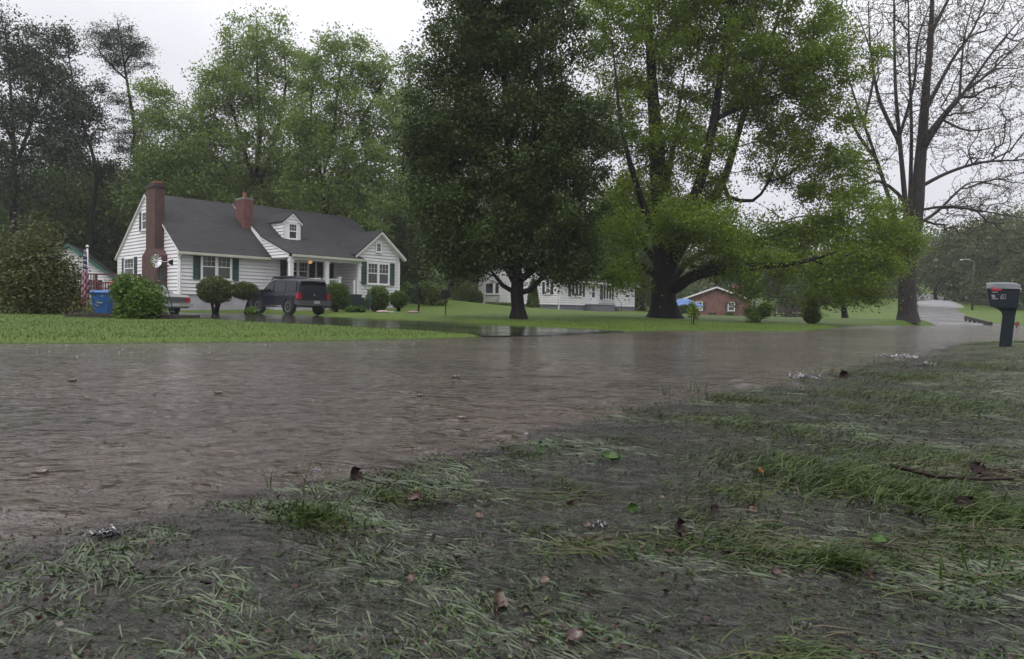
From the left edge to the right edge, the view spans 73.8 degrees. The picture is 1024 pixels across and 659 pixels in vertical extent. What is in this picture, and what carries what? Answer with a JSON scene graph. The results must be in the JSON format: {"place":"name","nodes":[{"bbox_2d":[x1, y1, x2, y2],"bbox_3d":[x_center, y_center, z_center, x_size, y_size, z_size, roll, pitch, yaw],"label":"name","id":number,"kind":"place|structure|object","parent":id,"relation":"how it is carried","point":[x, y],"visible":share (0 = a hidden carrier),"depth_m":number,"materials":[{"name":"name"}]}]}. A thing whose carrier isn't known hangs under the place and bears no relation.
{"place":"outdoors","nodes":[
{"label":"outdoors","id":0,"kind":"place"},
{"bbox_2d":[17,309,622,336],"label":"driveway","id":1,"kind":"structure","parent":0,"point":[493,330],"depth_m":20.77,"materials":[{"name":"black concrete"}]},
{"bbox_2d":[89,290,114,312],"bbox_3d":[-17.385,-1.161,29.012,0.760,1.020,0.888,1,2,-10],"label":"trash bin","id":2,"kind":"object","parent":1,"relation":"on","point":[104,304],"visible":0.69,"depth_m":28.70,"materials":[{"name":"blue plastic"}]},
{"bbox_2d":[88,284,192,313],"bbox_3d":[-17.289,-1.419,31.549,5.495,1.420,1.848,2,2,29],"label":"parked sedan","id":3,"kind":"object","parent":1,"relation":"on","point":[178,301],"visible":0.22,"depth_m":30.67,"materials":[{"name":"paint"}]},
{"bbox_2d":[249,276,331,314],"bbox_3d":[-11.438,-1.723,35.011,4.705,1.984,2.240,3,2,39],"label":"parked suv","id":4,"kind":"object","parent":1,"relation":"on","point":[288,294],"visible":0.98,"depth_m":33.87,"materials":[{"name":"black paint"}]},
{"bbox_2d":[0,324,1023,658],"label":"flood water","id":5,"kind":"structure","parent":0,"point":[116,436],"depth_m":3.47,"materials":[{"name":"liquid"}]},
{"bbox_2d":[82,524,120,537],"bbox_3d":[-0.996,0.492,1.668,0.079,0.025,0.050,1,2,0],"label":"splash","id":6,"kind":"object","parent":5,"relation":"on","point":[111,530],"visible":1,"depth_m":1.66,"materials":[{"name":"white"}]},
{"bbox_2d":[241,498,373,543],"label":"grass","id":7,"kind":"structure","parent":5,"relation":"on","point":[284,513],"depth_m":1.81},
{"bbox_2d":[347,466,361,480],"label":"leaf","id":8,"kind":"object","parent":5,"relation":"on","point":[355,473],"visible":0.97,"depth_m":2.21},
{"bbox_2d":[410,560,467,583],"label":"grass clump","id":9,"kind":"object","parent":5,"relation":"on","point":[442,573],"visible":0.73,"depth_m":1.50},
{"bbox_2d":[494,588,507,610],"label":"leaf","id":10,"kind":"object","parent":5,"relation":"on","point":[500,597],"visible":1,"depth_m":1.33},
{"bbox_2d":[0,347,1023,658],"bbox_3d":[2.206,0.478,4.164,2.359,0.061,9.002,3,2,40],"label":"drowned grass","id":11,"kind":"structure","parent":5,"relation":"on","point":[340,638],"depth_m":1.45,"materials":[{"name":"plant"}]},
{"bbox_2d":[0,360,1023,658],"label":"clover","id":12,"kind":"object","parent":5,"relation":"on","point":[298,656],"depth_m":1.47,"materials":[{"name":"plant"}]},
{"bbox_2d":[0,362,1023,658],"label":"leaf litter","id":13,"kind":"object","parent":5,"relation":"on","point":[358,604],"visible":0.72,"depth_m":1.40,"materials":[{"name":"plant"}]},
{"bbox_2d":[471,441,566,464],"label":"grass clump","id":14,"kind":"object","parent":5,"relation":"on","point":[511,454],"visible":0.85,"depth_m":2.70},
{"bbox_2d":[498,522,567,541],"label":"grass clump","id":15,"kind":"object","parent":5,"relation":"on","point":[543,530],"visible":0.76,"depth_m":1.78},
{"bbox_2d":[509,470,617,505],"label":"grass clump","id":16,"kind":"object","parent":5,"relation":"on","point":[568,485],"visible":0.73,"depth_m":2.24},
{"bbox_2d":[563,628,584,643],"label":"leaf","id":17,"kind":"object","parent":5,"relation":"on","point":[574,634],"visible":1,"depth_m":1.20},
{"bbox_2d":[595,558,717,603],"bbox_3d":[0.315,0.538,1.478,0.276,0.031,0.180,3,2,39],"label":"grass clump","id":18,"kind":"object","parent":5,"relation":"on","point":[651,576],"visible":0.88,"depth_m":1.48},
{"bbox_2d":[580,488,775,534],"bbox_3d":[0.480,0.523,1.979,0.563,0.037,0.480,1,2,0],"label":"grass clump","id":19,"kind":"object","parent":5,"relation":"on","point":[695,511],"visible":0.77,"depth_m":1.95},
{"bbox_2d":[672,517,685,535],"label":"leaf","id":20,"kind":"object","parent":5,"relation":"on","point":[678,525],"visible":0.96,"depth_m":1.77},
{"bbox_2d":[682,498,795,518],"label":"grass clump","id":21,"kind":"object","parent":5,"relation":"on","point":[728,509],"visible":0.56,"depth_m":2.00,"materials":[{"name":"plant"}]},
{"bbox_2d":[683,387,821,408],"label":"grass clump","id":22,"kind":"object","parent":5,"relation":"on","point":[741,399],"visible":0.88,"depth_m":4.51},
{"bbox_2d":[657,414,884,448],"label":"grass","id":23,"kind":"structure","parent":5,"relation":"on","point":[761,428],"depth_m":3.45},
{"bbox_2d":[623,470,918,534],"bbox_3d":[0.757,0.522,2.116,0.465,0.042,0.921,0,2,-35],"label":"grass clump","id":24,"kind":"object","parent":5,"relation":"on","point":[735,494],"visible":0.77,"depth_m":2.13,"materials":[{"name":"plant"}]},
{"bbox_2d":[619,407,937,455],"bbox_3d":[1.260,0.479,3.407,0.942,0.066,1.456,-1,3,-45],"label":"grass clump","id":25,"kind":"object","parent":5,"relation":"on","point":[788,431],"visible":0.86,"depth_m":3.40,"materials":[{"name":"plant"}]},
{"bbox_2d":[618,436,1023,534],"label":"grass clump","id":26,"kind":"object","parent":5,"relation":"on","point":[827,483],"visible":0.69,"depth_m":2.32,"materials":[{"name":"plant"}]},
{"bbox_2d":[776,539,873,572],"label":"wet mulch","id":27,"kind":"object","parent":5,"relation":"on","point":[819,565],"visible":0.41,"depth_m":1.59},
{"bbox_2d":[633,439,1023,532],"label":"wet mulch","id":28,"kind":"object","parent":5,"relation":"on","point":[798,492],"visible":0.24,"depth_m":2.31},
{"bbox_2d":[663,438,1022,500],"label":"grass clump","id":29,"kind":"object","parent":5,"relation":"on","point":[829,467],"visible":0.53,"depth_m":2.58,"materials":[{"name":"plant"}]},
{"bbox_2d":[789,526,922,583],"bbox_3d":[0.786,0.524,1.622,0.268,0.069,0.338,1,2,0],"label":"grass clump","id":30,"kind":"object","parent":5,"relation":"on","point":[830,556],"visible":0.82,"depth_m":1.59,"materials":[{"name":"plant"}]},
{"bbox_2d":[714,451,1017,528],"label":"wet mulch","id":31,"kind":"object","parent":5,"relation":"on","point":[877,496],"visible":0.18,"depth_m":2.15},
{"bbox_2d":[711,423,1023,491],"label":"grass clump","id":32,"kind":"object","parent":5,"relation":"on","point":[904,454],"visible":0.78,"depth_m":2.77,"materials":[{"name":"plant"}]},
{"bbox_2d":[715,454,1023,531],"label":"grass clump","id":33,"kind":"object","parent":5,"relation":"on","point":[900,498],"visible":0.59,"depth_m":2.14,"materials":[{"name":"plant"}]},
{"bbox_2d":[744,392,1008,426],"bbox_3d":[2.178,0.475,4.192,1.973,0.062,1.020,2,2,36],"label":"grass clump","id":34,"kind":"object","parent":5,"relation":"on","point":[858,409],"visible":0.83,"depth_m":4.18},
{"bbox_2d":[785,366,1014,385],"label":"grass clump","id":35,"kind":"object","parent":5,"relation":"on","point":[913,375],"visible":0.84,"depth_m":6.35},
{"bbox_2d":[815,470,1023,530],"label":"grass clump","id":36,"kind":"object","parent":5,"relation":"on","point":[947,496],"visible":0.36,"depth_m":2.10,"materials":[{"name":"plant"}]},
{"bbox_2d":[818,356,1023,369],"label":"grass clump","id":37,"kind":"object","parent":5,"relation":"on","point":[939,363],"visible":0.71,"depth_m":8.13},
{"bbox_2d":[851,358,1023,372],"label":"grass clump","id":38,"kind":"object","parent":5,"relation":"on","point":[995,365],"visible":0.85,"depth_m":7.53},
{"bbox_2d":[889,463,1014,480],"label":"twig","id":39,"kind":"object","parent":5,"relation":"on","point":[944,476],"visible":0.97,"depth_m":2.34,"materials":[{"name":"wood"}]},
{"bbox_2d":[885,456,1023,485],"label":"grass clump","id":40,"kind":"object","parent":5,"relation":"on","point":[1011,472],"visible":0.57,"depth_m":2.53,"materials":[{"name":"plant"}]},
{"bbox_2d":[953,496,975,509],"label":"leaf","id":41,"kind":"object","parent":5,"relation":"on","point":[963,498],"visible":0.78,"depth_m":2.04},
{"bbox_2d":[970,462,987,476],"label":"leaf","id":42,"kind":"object","parent":5,"relation":"on","point":[976,467],"visible":0.99,"depth_m":2.45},
{"bbox_2d":[0,269,1023,644],"bbox_3d":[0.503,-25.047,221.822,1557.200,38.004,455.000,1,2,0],"label":"ground","id":43,"kind":"structure","parent":0,"point":[450,311],"depth_m":14.24,"materials":[{"name":"plant"}]},
{"bbox_2d":[0,210,102,313],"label":"dogwood","id":44,"kind":"object","parent":43,"relation":"on","point":[35,278],"visible":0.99,"depth_m":21.54,"materials":[{"name":"green plant"}]},
{"bbox_2d":[0,0,107,299],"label":"broadleaf tree","id":45,"kind":"object","parent":43,"relation":"on","point":[17,119],"visible":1,"depth_m":49.30,"materials":[{"name":"green plant"}]},
{"bbox_2d":[0,143,122,269],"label":"broadleaf tree","id":46,"kind":"object","parent":43,"relation":"on","point":[53,214],"visible":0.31,"depth_m":58.70,"materials":[{"name":"green plant"}]},
{"bbox_2d":[0,15,129,255],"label":"broadleaf tree","id":47,"kind":"object","parent":43,"relation":"on","point":[66,45],"visible":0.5,"depth_m":53.31,"materials":[{"name":"green plant"}]},
{"bbox_2d":[24,140,135,273],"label":"broadleaf tree","id":48,"kind":"object","parent":43,"relation":"on","point":[103,231],"visible":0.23,"depth_m":61.14,"materials":[{"name":"green plant"}]},
{"bbox_2d":[51,243,115,289],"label":"garage","id":49,"kind":"structure","parent":43,"relation":"on","point":[95,265],"depth_m":46.47,"materials":[{"name":"white"}]},
{"bbox_2d":[86,245,88,313],"bbox_3d":[-11.930,-1.312,19.176,0.090,2.118,0.086,1,2,0],"label":"flagpole","id":50,"kind":"object","parent":43,"relation":"on","point":[87,246],"visible":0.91,"depth_m":19.14,"materials":[{"name":"silver metal"}]},
{"bbox_2d":[81,250,88,299],"bbox_3d":[-11.947,-1.530,19.119,0.198,1.400,0.126,1,2,0],"label":"flag","id":51,"kind":"object","parent":50,"relation":"hanging from","point":[85,287],"visible":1,"depth_m":19.09,"materials":[{"name":"multicoloured fabric"}]},
{"bbox_2d":[56,273,140,307],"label":"deck","id":52,"kind":"structure","parent":43,"relation":"on","point":[95,282],"depth_m":38.42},
{"bbox_2d":[72,13,165,204],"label":"pine tree","id":53,"kind":"object","parent":43,"relation":"on","point":[129,47],"visible":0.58,"depth_m":57.07,"materials":[{"name":"green plant"}]},
{"bbox_2d":[65,313,199,318],"bbox_3d":[-10.788,-0.340,19.564,2.945,0.190,1.720,1,2,-4],"label":"garden bed","id":54,"kind":"object","parent":43,"relation":"on","point":[162,316],"visible":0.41,"depth_m":18.78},
{"bbox_2d":[108,272,169,318],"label":"bush","id":55,"kind":"object","parent":54,"relation":"in","point":[133,296],"visible":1,"depth_m":18.32,"materials":[{"name":"green plant"}]},
{"bbox_2d":[150,254,175,315],"bbox_3d":[-9.869,-1.182,19.281,0.624,1.849,0.831,2,2,12],"label":"garden windmill","id":56,"kind":"object","parent":54,"relation":"in","point":[157,264],"visible":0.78,"depth_m":19.10,"materials":[{"name":"silver metal"}]},
{"bbox_2d":[104,124,241,244],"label":"broadleaf tree","id":57,"kind":"object","parent":43,"relation":"on","point":[172,173],"visible":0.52,"depth_m":50.50,"materials":[{"name":"green plant"}]},
{"bbox_2d":[193,275,236,312],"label":"clipped shrub","id":58,"kind":"object","parent":43,"relation":"on","point":[214,290],"visible":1,"depth_m":34.55,"materials":[{"name":"green plant"}]},
{"bbox_2d":[117,1,323,210],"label":"broadleaf tree","id":59,"kind":"object","parent":43,"relation":"on","point":[205,134],"visible":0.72,"depth_m":54.34,"materials":[{"name":"green plant"}]},
{"bbox_2d":[232,281,258,312],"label":"clipped shrub","id":60,"kind":"object","parent":43,"relation":"on","point":[244,290],"visible":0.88,"depth_m":35.59,"materials":[{"name":"green plant"}]},
{"bbox_2d":[114,181,406,309],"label":"white house","id":61,"kind":"structure","parent":43,"relation":"on","point":[243,238],"depth_m":40.98,"materials":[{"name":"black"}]},
{"bbox_2d":[124,257,133,273],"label":"window","id":62,"kind":"structure","parent":61,"relation":"in","point":[128,262],"depth_m":42.27,"materials":[{"name":"white"}]},
{"bbox_2d":[200,256,232,280],"bbox_3d":[-16.590,-3.484,38.329,0.155,1.430,1.830,3,2,44],"label":"window","id":63,"kind":"structure","parent":61,"relation":"in","point":[210,266],"depth_m":38.28,"materials":[{"name":"white"}]},
{"bbox_2d":[287,261,308,277],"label":"window","id":64,"kind":"structure","parent":61,"relation":"in","point":[301,268],"depth_m":42.07,"materials":[{"name":"white"}]},
{"bbox_2d":[366,262,390,285],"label":"window","id":65,"kind":"structure","parent":61,"relation":"in","point":[377,273],"depth_m":43.64,"materials":[{"name":"white"}]},
{"bbox_2d":[201,147,339,211],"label":"broadleaf tree","id":66,"kind":"object","parent":43,"relation":"on","point":[265,184],"visible":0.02,"depth_m":59.83,"materials":[{"name":"green plant"}]},
{"bbox_2d":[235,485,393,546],"bbox_3d":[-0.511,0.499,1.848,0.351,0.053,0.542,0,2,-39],"label":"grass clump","id":67,"kind":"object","parent":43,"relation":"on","point":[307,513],"visible":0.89,"depth_m":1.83,"materials":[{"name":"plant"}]},
{"bbox_2d":[326,279,349,311],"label":"clipped shrub","id":68,"kind":"object","parent":43,"relation":"on","point":[339,296],"visible":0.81,"depth_m":37.14,"materials":[{"name":"green plant"}]},
{"bbox_2d":[267,21,416,241],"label":"broadleaf tree","id":69,"kind":"object","parent":43,"relation":"on","point":[312,137],"visible":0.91,"depth_m":51.67,"materials":[{"name":"green plant"}]},
{"bbox_2d":[279,168,433,288],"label":"broadleaf tree","id":70,"kind":"object","parent":43,"relation":"on","point":[363,224],"visible":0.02,"depth_m":62.61,"materials":[{"name":"green plant"}]},
{"bbox_2d":[365,284,391,311],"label":"clipped shrub","id":71,"kind":"object","parent":43,"relation":"on","point":[380,297],"visible":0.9,"depth_m":38.27,"materials":[{"name":"green plant"}]},
{"bbox_2d":[388,290,409,310],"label":"clipped shrub","id":72,"kind":"object","parent":43,"relation":"on","point":[399,300],"visible":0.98,"depth_m":39.72,"materials":[{"name":"green plant"}]},
{"bbox_2d":[339,475,469,517],"bbox_3d":[-0.339,0.499,2.061,0.564,0.046,0.253,3,3,44],"label":"grass clump","id":73,"kind":"object","parent":43,"relation":"on","point":[388,494],"visible":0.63,"depth_m":2.06,"materials":[{"name":"plant"}]},
{"bbox_2d":[360,34,473,290],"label":"broadleaf tree","id":74,"kind":"object","parent":43,"relation":"on","point":[407,245],"visible":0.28,"depth_m":58.37,"materials":[{"name":"green plant"}]},
{"bbox_2d":[408,284,425,310],"bbox_3d":[-5.006,-1.602,35.881,0.969,1.659,0.906,1,2,0],"label":"tree","id":75,"kind":"object","parent":43,"relation":"on","point":[415,297],"visible":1,"depth_m":35.91,"materials":[{"name":"green plant"}]},
{"bbox_2d":[0,310,834,343],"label":"lawn grass","id":76,"kind":"structure","parent":43,"relation":"on","point":[143,323],"depth_m":13.32,"materials":[{"name":"plant"}]},
{"bbox_2d":[419,279,448,305],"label":"bush","id":77,"kind":"object","parent":43,"relation":"on","point":[432,293],"visible":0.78,"depth_m":47.88,"materials":[{"name":"green plant"}]},
{"bbox_2d":[451,281,474,301],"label":"bush","id":78,"kind":"object","parent":43,"relation":"on","point":[464,294],"visible":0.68,"depth_m":65.67,"materials":[{"name":"green plant"}]},
{"bbox_2d":[398,65,536,290],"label":"broadleaf tree","id":79,"kind":"object","parent":43,"relation":"on","point":[451,285],"visible":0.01,"depth_m":70.63,"materials":[{"name":"green plant"}]},
{"bbox_2d":[469,288,484,302],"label":"conifer shrub","id":80,"kind":"object","parent":43,"relation":"on","point":[477,297],"visible":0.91,"depth_m":60.60,"materials":[{"name":"green plant"}]},
{"bbox_2d":[3,169,990,302],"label":"distant wood","id":81,"kind":"object","parent":43,"relation":"on","point":[686,292],"visible":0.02,"depth_m":107.88,"materials":[{"name":"plant"}]},
{"bbox_2d":[378,0,642,318],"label":"maple tree","id":82,"kind":"object","parent":43,"relation":"on","point":[487,38],"visible":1,"depth_m":24.68,"materials":[{"name":"green plant"}]},
{"bbox_2d":[526,278,539,307],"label":"conifer shrub","id":83,"kind":"object","parent":43,"relation":"on","point":[533,300],"visible":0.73,"depth_m":53.83,"materials":[{"name":"green plant"}]},
{"bbox_2d":[474,253,638,311],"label":"white house","id":84,"kind":"structure","parent":43,"relation":"on","point":[608,302],"depth_m":63.62,"materials":[{"name":"wood"}]},
{"bbox_2d":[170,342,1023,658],"bbox_3d":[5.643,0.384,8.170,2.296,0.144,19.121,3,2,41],"label":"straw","id":85,"kind":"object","parent":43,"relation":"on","point":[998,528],"visible":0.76,"depth_m":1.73,"materials":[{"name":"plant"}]},
{"bbox_2d":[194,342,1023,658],"bbox_3d":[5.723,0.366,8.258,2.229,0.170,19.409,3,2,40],"label":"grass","id":86,"kind":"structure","parent":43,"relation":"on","point":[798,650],"depth_m":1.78,"materials":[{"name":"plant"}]},
{"bbox_2d":[584,166,679,310],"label":"broadleaf tree","id":87,"kind":"object","parent":43,"relation":"on","point":[642,305],"visible":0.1,"depth_m":73.23,"materials":[{"name":"green plant"}]},
{"bbox_2d":[687,299,700,323],"bbox_3d":[6.896,-0.636,25.956,0.590,1.070,0.443,1,2,0],"label":"sapling","id":88,"kind":"object","parent":43,"relation":"on","point":[693,310],"visible":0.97,"depth_m":25.91,"materials":[{"name":"plant"}]},
{"bbox_2d":[681,284,758,315],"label":"brick house","id":89,"kind":"structure","parent":43,"relation":"on","point":[716,303],"depth_m":94.85,"materials":[{"name":"red"}]},
{"bbox_2d":[676,249,768,297],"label":"broadleaf tree","id":90,"kind":"object","parent":43,"relation":"on","point":[697,291],"visible":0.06,"depth_m":146.76,"materials":[{"name":"green plant"}]},
{"bbox_2d":[566,0,939,318],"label":"maple tree","id":91,"kind":"object","parent":43,"relation":"on","point":[679,227],"visible":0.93,"depth_m":32.22,"materials":[{"name":"green plant"}]},
{"bbox_2d":[644,512,867,594],"bbox_3d":[0.560,0.532,1.676,0.542,0.041,0.369,2,2,22],"label":"grass clump","id":92,"kind":"object","parent":43,"relation":"on","point":[762,549],"visible":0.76,"depth_m":1.66,"materials":[{"name":"plant"}]},
{"bbox_2d":[740,301,775,322],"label":"bush","id":93,"kind":"object","parent":43,"relation":"on","point":[759,313],"visible":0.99,"depth_m":29.72,"materials":[{"name":"green plant"}]},
{"bbox_2d":[735,248,828,316],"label":"broadleaf tree","id":94,"kind":"object","parent":43,"relation":"on","point":[780,301],"visible":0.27,"depth_m":86.59,"materials":[{"name":"green plant"}]},
{"bbox_2d":[768,307,802,316],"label":"rail fence","id":95,"kind":"object","parent":43,"relation":"on","point":[788,311],"visible":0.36,"depth_m":79.90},
{"bbox_2d":[799,289,824,320],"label":"bush","id":96,"kind":"object","parent":43,"relation":"on","point":[813,300],"visible":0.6,"depth_m":32.84,"materials":[{"name":"green plant"}]},
{"bbox_2d":[802,310,821,323],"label":"bush","id":97,"kind":"object","parent":43,"relation":"on","point":[811,316],"visible":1,"depth_m":31.80,"materials":[{"name":"green plant"}]},
{"bbox_2d":[782,252,898,317],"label":"broadleaf tree","id":98,"kind":"object","parent":43,"relation":"on","point":[844,313],"visible":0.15,"depth_m":61.57,"materials":[{"name":"green plant"}]},
{"bbox_2d":[748,382,1023,415],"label":"grass clump","id":99,"kind":"object","parent":43,"relation":"on","point":[912,392],"visible":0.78,"depth_m":4.77,"materials":[{"name":"plant"}]},
{"bbox_2d":[757,388,1023,424],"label":"grass clump","id":100,"kind":"object","parent":43,"relation":"on","point":[959,407],"visible":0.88,"depth_m":4.27,"materials":[{"name":"plant"}]},
{"bbox_2d":[851,210,958,298],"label":"broadleaf tree","id":101,"kind":"object","parent":43,"relation":"on","point":[928,261],"visible":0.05,"depth_m":117.50,"materials":[{"name":"green plant"}]},
{"bbox_2d":[818,0,1023,322],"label":"sycamore tree","id":102,"kind":"object","parent":43,"relation":"on","point":[908,311],"visible":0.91,"depth_m":41.46,"materials":[{"name":"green plant"}]},
{"bbox_2d":[856,453,1023,485],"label":"grass clump","id":103,"kind":"object","parent":43,"relation":"on","point":[997,474],"visible":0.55,"depth_m":2.53,"materials":[{"name":"plant"}]},
{"bbox_2d":[896,209,1007,301],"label":"broadleaf tree","id":104,"kind":"object","parent":43,"relation":"on","point":[935,279],"visible":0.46,"depth_m":108.50,"materials":[{"name":"green plant"}]},
{"bbox_2d":[893,483,1023,526],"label":"grass clump","id":105,"kind":"object","parent":43,"relation":"on","point":[1008,515],"visible":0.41,"depth_m":2.01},
{"bbox_2d":[905,529,1023,587],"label":"grass clump","id":106,"kind":"object","parent":43,"relation":"on","point":[989,560],"visible":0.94,"depth_m":1.58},
{"bbox_2d":[941,201,1023,303],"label":"broadleaf tree","id":107,"kind":"object","parent":43,"relation":"on","point":[982,281],"visible":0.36,"depth_m":99.56,"materials":[{"name":"green plant"}]},
{"bbox_2d":[978,204,1023,309],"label":"broadleaf tree","id":108,"kind":"object","parent":43,"relation":"on","point":[1014,273],"visible":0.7,"depth_m":91.28,"materials":[{"name":"green plant"}]},
{"bbox_2d":[986,282,1020,346],"bbox_3d":[8.850,-0.225,12.336,0.517,1.265,0.330,4,3,34],"label":"mailbox","id":109,"kind":"object","parent":43,"relation":"on","point":[1003,297],"visible":0.96,"depth_m":12.21,"materials":[{"name":"black plastic"}]},
{"bbox_2d":[0,0,1023,256],"label":"sky","id":110,"kind":"structure","parent":0,"point":[183,30],"materials":[{"name":"white"}]},
{"bbox_2d":[917,294,1000,325],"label":"road","id":111,"kind":"structure","parent":0,"point":[932,311],"depth_m":77.51,"materials":[{"name":"asphalt"}]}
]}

